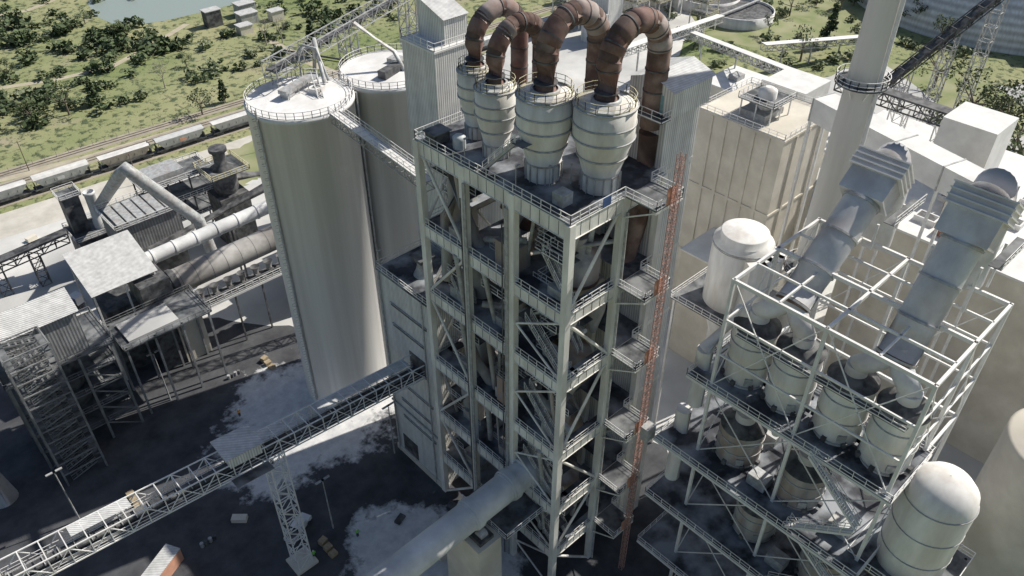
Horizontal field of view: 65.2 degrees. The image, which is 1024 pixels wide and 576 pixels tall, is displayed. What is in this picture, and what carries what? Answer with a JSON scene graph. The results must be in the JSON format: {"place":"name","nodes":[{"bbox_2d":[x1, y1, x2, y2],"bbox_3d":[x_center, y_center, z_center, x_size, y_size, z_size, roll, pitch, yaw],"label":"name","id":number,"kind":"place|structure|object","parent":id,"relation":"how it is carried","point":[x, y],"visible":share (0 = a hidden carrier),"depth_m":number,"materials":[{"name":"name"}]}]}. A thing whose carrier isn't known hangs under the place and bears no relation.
{"place":"outdoors","nodes":[
{"label":"outdoors","id":0,"kind":"place"},
{"bbox_2d":[88,0,239,24],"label":"pond water","id":1,"kind":"structure","parent":0,"point":[150,11],"depth_m":320.13,"materials":[{"name":"grey liquid"}]},
{"bbox_2d":[0,0,1023,575],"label":"yard ground","id":2,"kind":"structure","parent":0,"point":[374,484],"depth_m":139.57,"materials":[{"name":"concrete"}]},
{"bbox_2d":[69,291,84,308],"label":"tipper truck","id":3,"kind":"object","parent":2,"relation":"on","point":[77,299],"visible":0.3,"depth_m":170.19,"materials":[{"name":"metal"}]},
{"bbox_2d":[62,230,158,379],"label":"industrial building","id":4,"kind":"structure","parent":2,"relation":"on","point":[106,271],"depth_m":147.34,"materials":[{"name":"metal"}]},
{"bbox_2d":[0,284,227,508],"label":"industrial structure","id":5,"kind":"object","parent":2,"relation":"on","point":[62,374],"depth_m":132.87,"materials":[{"name":"grey metal"}]},
{"bbox_2d":[0,144,260,297],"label":"industrial building","id":6,"kind":"structure","parent":2,"relation":"on","point":[155,211],"depth_m":175.35,"materials":[{"name":"metal"}]},
{"bbox_2d":[141,544,183,575],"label":"orange container","id":7,"kind":"object","parent":2,"relation":"on","point":[168,560],"visible":1,"depth_m":120.48,"materials":[{"name":"orange metal"}]},
{"bbox_2d":[128,184,281,369],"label":"old rotary kiln","id":8,"kind":"object","parent":2,"relation":"on","point":[218,262],"visible":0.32,"depth_m":157.28,"materials":[{"name":"metal"}]},
{"bbox_2d":[0,354,425,575],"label":"conveyor gallery","id":9,"kind":"object","parent":2,"relation":"on","point":[242,449],"visible":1,"depth_m":102.59,"materials":[{"name":"metal"}]},
{"bbox_2d":[45,350,394,528],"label":"yard lamp masts","id":10,"kind":"object","parent":2,"relation":"on","point":[316,483],"visible":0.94,"depth_m":127.23,"materials":[{"name":"metal"}]},
{"bbox_2d":[24,223,456,561],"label":"yard clutter","id":11,"kind":"object","parent":2,"relation":"on","point":[325,544],"visible":0.67,"depth_m":128.87,"materials":[{"name":"grey metal"}]},
{"bbox_2d":[283,512,311,543],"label":"pickup truck","id":12,"kind":"object","parent":2,"relation":"on","point":[306,518],"visible":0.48,"depth_m":126.64,"materials":[{"name":"white metal"}]},
{"bbox_2d":[243,37,388,408],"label":"silo","id":13,"kind":"object","parent":2,"relation":"on","point":[315,157],"visible":0.95,"depth_m":124.13,"materials":[{"name":"concrete"}]},
{"bbox_2d":[260,0,417,78],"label":"conveyor bridge","id":14,"kind":"structure","parent":13,"relation":"on","point":[326,37],"depth_m":133.17,"materials":[{"name":"metal"}]},
{"bbox_2d":[328,104,434,191],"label":"walkway bridge","id":15,"kind":"structure","parent":13,"relation":"attached to","point":[388,151],"depth_m":106.26,"materials":[{"name":"metal"}]},
{"bbox_2d":[338,21,418,263],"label":"silo","id":16,"kind":"object","parent":2,"relation":"on","point":[376,78],"visible":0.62,"depth_m":127.18,"materials":[{"name":"concrete"}]},
{"bbox_2d":[375,239,484,487],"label":"annex building","id":17,"kind":"structure","parent":2,"relation":"on","point":[402,281],"depth_m":119.96,"materials":[{"name":"metal"}]},
{"bbox_2d":[251,79,628,557],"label":"pipe runs and cable trays","id":18,"kind":"object","parent":2,"relation":"on","point":[506,330],"visible":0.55,"depth_m":105.32,"materials":[{"name":"metal"}]},
{"bbox_2d":[365,450,542,575],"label":"white rotary kiln","id":19,"kind":"object","parent":2,"relation":"on","point":[463,535],"visible":0.98,"depth_m":106.29,"materials":[{"name":"beige metal"}]},
{"bbox_2d":[400,0,529,411],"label":"clad tower","id":20,"kind":"structure","parent":2,"relation":"on","point":[434,48],"depth_m":104.84,"materials":[{"name":"metal"}]},
{"bbox_2d":[413,111,667,575],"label":"preheater tower","id":21,"kind":"structure","parent":2,"relation":"on","point":[583,213],"depth_m":98.79,"materials":[{"name":"beige metal"}]},
{"bbox_2d":[422,123,611,208],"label":"rooftop equipment","id":22,"kind":"object","parent":21,"relation":"on","point":[562,197],"visible":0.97,"depth_m":85.26,"materials":[{"name":"metal"}]},
{"bbox_2d":[430,117,658,533],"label":"tower internals","id":23,"kind":"object","parent":21,"relation":"attached to","point":[546,244],"visible":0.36,"depth_m":98.71,"materials":[{"name":"metal"}]},
{"bbox_2d":[456,0,672,196],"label":"cyclones and ducts","id":24,"kind":"object","parent":21,"relation":"on","point":[596,118],"visible":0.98,"depth_m":81.22,"materials":[{"name":"metal"}]},
{"bbox_2d":[592,151,686,570],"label":"lift mast and landings","id":25,"kind":"object","parent":2,"relation":"on","point":[619,478],"visible":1,"depth_m":97.36,"materials":[{"name":"metal"}]},
{"bbox_2d":[567,56,716,514],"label":"tower building","id":26,"kind":"structure","parent":2,"relation":"on","point":[686,89],"depth_m":91.24,"materials":[{"name":"beige metal"}]},
{"bbox_2d":[551,0,857,73],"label":"gallery","id":27,"kind":"object","parent":2,"relation":"on","point":[614,10],"visible":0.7,"depth_m":274.21,"materials":[{"name":"metal"}]},
{"bbox_2d":[682,0,774,30],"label":"thickener tanks","id":28,"kind":"object","parent":2,"relation":"on","point":[744,15],"visible":0.7,"depth_m":306.77,"materials":[{"name":"concrete"}]},
{"bbox_2d":[668,77,828,362],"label":"industrial building","id":29,"kind":"structure","parent":2,"relation":"on","point":[749,139],"depth_m":143.91,"materials":[{"name":"concrete"}]},
{"bbox_2d":[764,13,778,30],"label":"tree","id":30,"kind":"object","parent":2,"relation":"on","point":[768,21],"visible":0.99,"depth_m":294.20,"materials":[{"name":"green plant"}]},
{"bbox_2d":[778,0,803,15],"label":"tree","id":31,"kind":"object","parent":2,"relation":"on","point":[782,2],"visible":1,"depth_m":310.56,"materials":[{"name":"green plant"}]},
{"bbox_2d":[700,65,937,141],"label":"white buildings","id":32,"kind":"structure","parent":2,"relation":"on","point":[727,78],"depth_m":233.15,"materials":[{"name":"beige concrete"}]},
{"bbox_2d":[637,217,1013,575],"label":"cyclone tower","id":33,"kind":"structure","parent":2,"relation":"on","point":[779,462],"depth_m":90.35,"materials":[{"name":"metal"}]},
{"bbox_2d":[650,218,786,442],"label":"storage tank","id":34,"kind":"object","parent":33,"relation":"on","point":[739,245],"visible":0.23,"depth_m":114.75,"materials":[{"name":"metal"}]},
{"bbox_2d":[748,142,1023,408],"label":"exhaust ducts","id":35,"kind":"object","parent":33,"relation":"on","point":[980,215],"visible":0.93,"depth_m":79.51,"materials":[{"name":"metal"}]},
{"bbox_2d":[778,0,905,336],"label":"chimney","id":36,"kind":"object","parent":2,"relation":"on","point":[862,82],"visible":0.6,"depth_m":96.88,"materials":[{"name":"concrete"}]},
{"bbox_2d":[848,0,862,5],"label":"tree","id":37,"kind":"object","parent":2,"relation":"on","point":[854,1],"visible":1,"depth_m":321.31,"materials":[{"name":"green plant"}]},
{"bbox_2d":[762,67,1019,395],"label":"industrial building","id":38,"kind":"structure","parent":2,"relation":"on","point":[937,168],"depth_m":122.18,"materials":[{"name":"metal"}]},
{"bbox_2d":[840,461,980,575],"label":"white tank","id":39,"kind":"object","parent":2,"relation":"on","point":[933,513],"visible":0.89,"depth_m":82.52,"materials":[{"name":"metal"}]},
{"bbox_2d":[818,150,1023,463],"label":"filter building","id":40,"kind":"structure","parent":2,"relation":"on","point":[994,403],"depth_m":133.51,"materials":[{"name":"grey metal"}]},
{"bbox_2d":[831,83,1018,295],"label":"building","id":41,"kind":"structure","parent":2,"relation":"on","point":[979,135],"depth_m":136.63,"materials":[{"name":"metal"}]},
{"bbox_2d":[915,44,969,87],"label":"tree","id":42,"kind":"object","parent":2,"relation":"on","point":[951,67],"visible":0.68,"depth_m":253.99,"materials":[{"name":"green plant"}]},
{"bbox_2d":[922,102,1010,147],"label":"tree","id":43,"kind":"object","parent":2,"relation":"on","point":[939,115],"visible":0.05,"depth_m":214.43,"materials":[{"name":"green plant"}]},
{"bbox_2d":[955,66,1006,110],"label":"tree","id":44,"kind":"object","parent":2,"relation":"on","point":[976,76],"visible":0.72,"depth_m":231.55,"materials":[{"name":"green plant"}]},
{"bbox_2d":[958,408,1023,575],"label":"storage silo","id":45,"kind":"object","parent":2,"relation":"on","point":[993,540],"visible":0.67,"depth_m":92.53,"materials":[{"name":"beige concrete"}]},
{"bbox_2d":[982,79,1023,111],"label":"tree","id":46,"kind":"object","parent":2,"relation":"on","point":[992,89],"visible":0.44,"depth_m":233.91,"materials":[{"name":"green plant"}]},
{"bbox_2d":[983,79,1023,125],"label":"tree","id":47,"kind":"object","parent":2,"relation":"on","point":[1006,98],"visible":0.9,"depth_m":221.86,"materials":[{"name":"green plant"}]},
{"bbox_2d":[1004,104,1023,149],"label":"tree","id":48,"kind":"object","parent":2,"relation":"on","point":[1019,129],"visible":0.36,"depth_m":223.19,"materials":[{"name":"green plant"}]},
{"bbox_2d":[1006,125,1023,155],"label":"tree","id":49,"kind":"object","parent":2,"relation":"on","point":[1014,146],"visible":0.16,"depth_m":194.43,"materials":[{"name":"green plant"}]},
{"bbox_2d":[1006,121,1023,154],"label":"tree","id":50,"kind":"object","parent":2,"relation":"on","point":[1018,137],"visible":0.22,"depth_m":200.65,"materials":[{"name":"green plant"}]},
{"bbox_2d":[0,0,1023,213],"bbox_3d":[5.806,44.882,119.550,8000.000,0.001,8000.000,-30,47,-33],"label":"ground","id":51,"kind":"structure","parent":0,"point":[62,131],"depth_m":274.83,"materials":[{"name":"green plant"}]},
{"bbox_2d":[0,59,15,79],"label":"tree","id":52,"kind":"object","parent":51,"relation":"on","point":[4,62],"visible":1,"depth_m":262.25,"materials":[{"name":"green plant"}]},
{"bbox_2d":[9,96,48,116],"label":"tree","id":53,"kind":"object","parent":51,"relation":"on","point":[20,108],"visible":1,"depth_m":235.90,"materials":[{"name":"green plant"}]},
{"bbox_2d":[37,80,83,114],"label":"tree","id":54,"kind":"object","parent":51,"relation":"on","point":[41,97],"visible":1,"depth_m":240.66,"materials":[{"name":"green plant"}]},
{"bbox_2d":[72,7,90,23],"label":"tree","id":55,"kind":"object","parent":51,"relation":"on","point":[83,15],"visible":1,"depth_m":303.46,"materials":[{"name":"green plant"}]},
{"bbox_2d":[85,76,100,104],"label":"tree","id":56,"kind":"object","parent":51,"relation":"on","point":[90,87],"visible":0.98,"depth_m":247.03,"materials":[{"name":"green plant"}]},
{"bbox_2d":[108,20,129,31],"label":"tree","id":57,"kind":"object","parent":51,"relation":"on","point":[116,25],"visible":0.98,"depth_m":292.53,"materials":[{"name":"green plant"}]},
{"bbox_2d":[148,60,168,87],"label":"tree","id":58,"kind":"object","parent":51,"relation":"on","point":[159,69],"visible":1,"depth_m":257.43,"materials":[{"name":"green plant"}]},
{"bbox_2d":[180,51,191,66],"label":"tree","id":59,"kind":"object","parent":51,"relation":"on","point":[182,55],"visible":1,"depth_m":271.65,"materials":[{"name":"green plant"}]},
{"bbox_2d":[0,0,382,108],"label":"bushes","id":60,"kind":"object","parent":51,"relation":"on","point":[212,65],"visible":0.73,"depth_m":272.12,"materials":[{"name":"green plant"}]},
{"bbox_2d":[0,0,393,181],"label":"scrub tracks","id":61,"kind":"object","parent":51,"relation":"on","point":[117,63],"visible":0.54,"depth_m":261.81,"materials":[{"name":"beige dirt"}]},
{"bbox_2d":[0,3,395,116],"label":"thickets","id":62,"kind":"object","parent":51,"relation":"on","point":[112,47],"visible":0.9,"depth_m":285.73,"materials":[{"name":"green plant"}]},
{"bbox_2d":[0,0,397,130],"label":"bushes","id":63,"kind":"object","parent":51,"relation":"on","point":[33,123],"visible":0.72,"depth_m":273.09,"materials":[{"name":"green plant"}]},
{"bbox_2d":[186,87,214,114],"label":"tree","id":64,"kind":"object","parent":51,"relation":"on","point":[195,101],"visible":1,"depth_m":240.99,"materials":[{"name":"green plant"}]},
{"bbox_2d":[217,78,229,102],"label":"tree","id":65,"kind":"object","parent":51,"relation":"on","point":[221,95],"visible":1,"depth_m":248.93,"materials":[{"name":"green plant"}]},
{"bbox_2d":[254,18,272,45],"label":"tree","id":66,"kind":"object","parent":51,"relation":"on","point":[264,23],"visible":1,"depth_m":286.21,"materials":[{"name":"green plant"}]},
{"bbox_2d":[200,0,346,60],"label":"buildings","id":67,"kind":"structure","parent":51,"relation":"on","point":[245,12],"depth_m":303.50,"materials":[{"name":"metal"}]},
{"bbox_2d":[269,18,286,42],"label":"tree","id":68,"kind":"object","parent":51,"relation":"on","point":[278,19],"visible":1,"depth_m":288.53,"materials":[{"name":"green plant"}]},
{"bbox_2d":[0,3,561,207],"bbox_3d":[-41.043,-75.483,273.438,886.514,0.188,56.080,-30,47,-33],"label":"railway tracks","id":69,"kind":"object","parent":51,"relation":"on","point":[109,142],"depth_m":229.41},
{"bbox_2d":[0,179,31,202],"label":"hopper wagon","id":70,"kind":"object","parent":69,"relation":"on","point":[12,190],"visible":1,"depth_m":204.14,"materials":[{"name":"metal"}]},
{"bbox_2d":[30,159,92,192],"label":"hopper wagon","id":71,"kind":"object","parent":69,"relation":"on","point":[46,180],"visible":1,"depth_m":209.73,"materials":[{"name":"metal"}]},
{"bbox_2d":[95,141,153,171],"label":"hopper wagon","id":72,"kind":"object","parent":69,"relation":"on","point":[115,158],"visible":1,"depth_m":218.55,"materials":[{"name":"metal"}]},
{"bbox_2d":[152,124,206,153],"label":"hopper wagon","id":73,"kind":"object","parent":69,"relation":"on","point":[166,142],"visible":1,"depth_m":226.19,"materials":[{"name":"metal"}]},
{"bbox_2d":[208,110,248,135],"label":"hopper wagon","id":74,"kind":"object","parent":69,"relation":"on","point":[230,122],"visible":0.66,"depth_m":234.17,"materials":[{"name":"metal"}]},
{"bbox_2d":[482,34,491,48],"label":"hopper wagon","id":75,"kind":"object","parent":69,"relation":"on","point":[486,41],"visible":0.09,"depth_m":284.12,"materials":[{"name":"metal"}]},
{"bbox_2d":[305,17,319,53],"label":"tree","id":76,"kind":"object","parent":51,"relation":"on","point":[309,27],"visible":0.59,"depth_m":274.07,"materials":[{"name":"green plant"}]},
{"bbox_2d":[787,24,818,61],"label":"tree","id":77,"kind":"object","parent":51,"relation":"on","point":[802,36],"visible":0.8,"depth_m":272.56,"materials":[{"name":"green plant"}]},
{"bbox_2d":[663,0,975,68],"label":"shrubs","id":78,"kind":"object","parent":51,"relation":"on","point":[838,57],"visible":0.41,"depth_m":285.59,"materials":[{"name":"green plant"}]},
{"bbox_2d":[818,0,839,45],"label":"tree","id":79,"kind":"object","parent":51,"relation":"on","point":[832,24],"visible":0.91,"depth_m":283.31,"materials":[{"name":"green plant"}]},
{"bbox_2d":[902,0,928,16],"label":"tree","id":80,"kind":"object","parent":51,"relation":"on","point":[920,9],"visible":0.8,"depth_m":295.55,"materials":[{"name":"green plant"}]},
{"bbox_2d":[857,0,1023,124],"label":"storage dome","id":81,"kind":"structure","parent":51,"relation":"on","point":[992,25],"depth_m":279.06,"materials":[{"name":"metal"}]},
{"bbox_2d":[933,14,959,36],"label":"tree","id":82,"kind":"object","parent":51,"relation":"on","point":[942,23],"visible":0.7,"depth_m":284.24,"materials":[{"name":"green plant"}]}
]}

